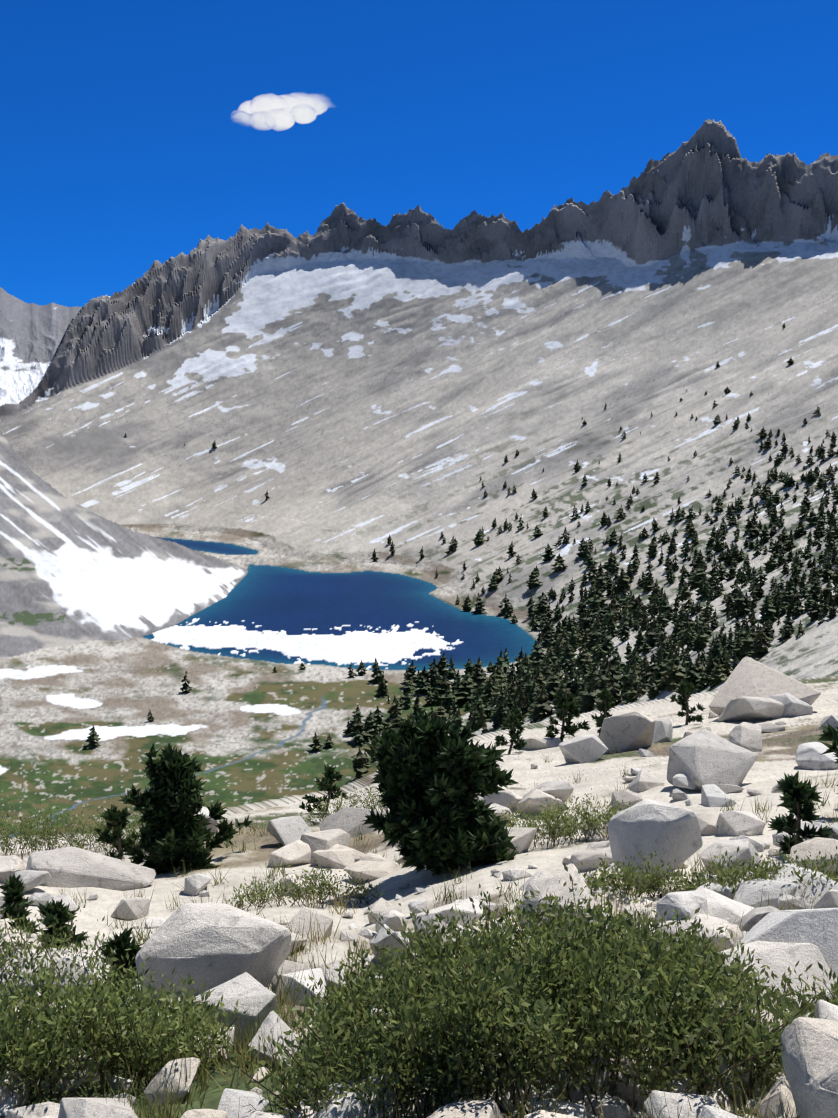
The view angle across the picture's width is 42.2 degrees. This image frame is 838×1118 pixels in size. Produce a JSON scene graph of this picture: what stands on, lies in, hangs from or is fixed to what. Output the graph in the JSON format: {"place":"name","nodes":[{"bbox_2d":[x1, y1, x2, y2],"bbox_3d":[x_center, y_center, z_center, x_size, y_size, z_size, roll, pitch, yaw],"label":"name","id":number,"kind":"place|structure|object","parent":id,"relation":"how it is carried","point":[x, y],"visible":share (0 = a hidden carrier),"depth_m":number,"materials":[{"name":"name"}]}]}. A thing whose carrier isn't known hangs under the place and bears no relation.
{"place":"outdoors","nodes":[
{"label":"outdoors","id":0,"kind":"place"},
{"bbox_2d":[0,119,837,1117],"bbox_3d":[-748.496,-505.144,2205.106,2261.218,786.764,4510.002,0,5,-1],"label":"mountain terrain","id":1,"kind":"structure","parent":0,"point":[346,389],"depth_m":883.72,"materials":[{"name":"stone"}]},
{"bbox_2d":[0,657,837,1117],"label":"boulders","id":2,"kind":"object","parent":1,"relation":"on","point":[232,955],"visible":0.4,"depth_m":6.26,"materials":[{"name":"grey stone"}]},
{"bbox_2d":[0,785,837,1117],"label":"shrubs","id":3,"kind":"object","parent":1,"relation":"on","point":[542,1005],"visible":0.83,"depth_m":4.20,"materials":[{"name":"green plant"}]},
{"bbox_2d":[0,680,837,991],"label":"pine trees","id":4,"kind":"object","parent":1,"relation":"on","point":[436,752],"visible":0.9,"depth_m":9.95,"materials":[{"name":"green plant"}]},
{"bbox_2d":[0,716,837,1117],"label":"grass tufts","id":5,"kind":"object","parent":1,"relation":"on","point":[154,1110],"visible":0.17,"depth_m":5.03,"materials":[{"name":"green plant"}]},
{"bbox_2d":[85,323,837,777],"bbox_3d":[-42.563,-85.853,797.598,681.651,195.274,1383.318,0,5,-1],"label":"conifer forest","id":6,"kind":"object","parent":1,"relation":"on","point":[531,687],"visible":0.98,"depth_m":306.65,"materials":[{"name":"green plant"}]},
{"bbox_2d":[0,0,837,306],"label":"sky","id":7,"kind":"structure","parent":0,"point":[134,133],"materials":[{"name":"blue"}]}
]}

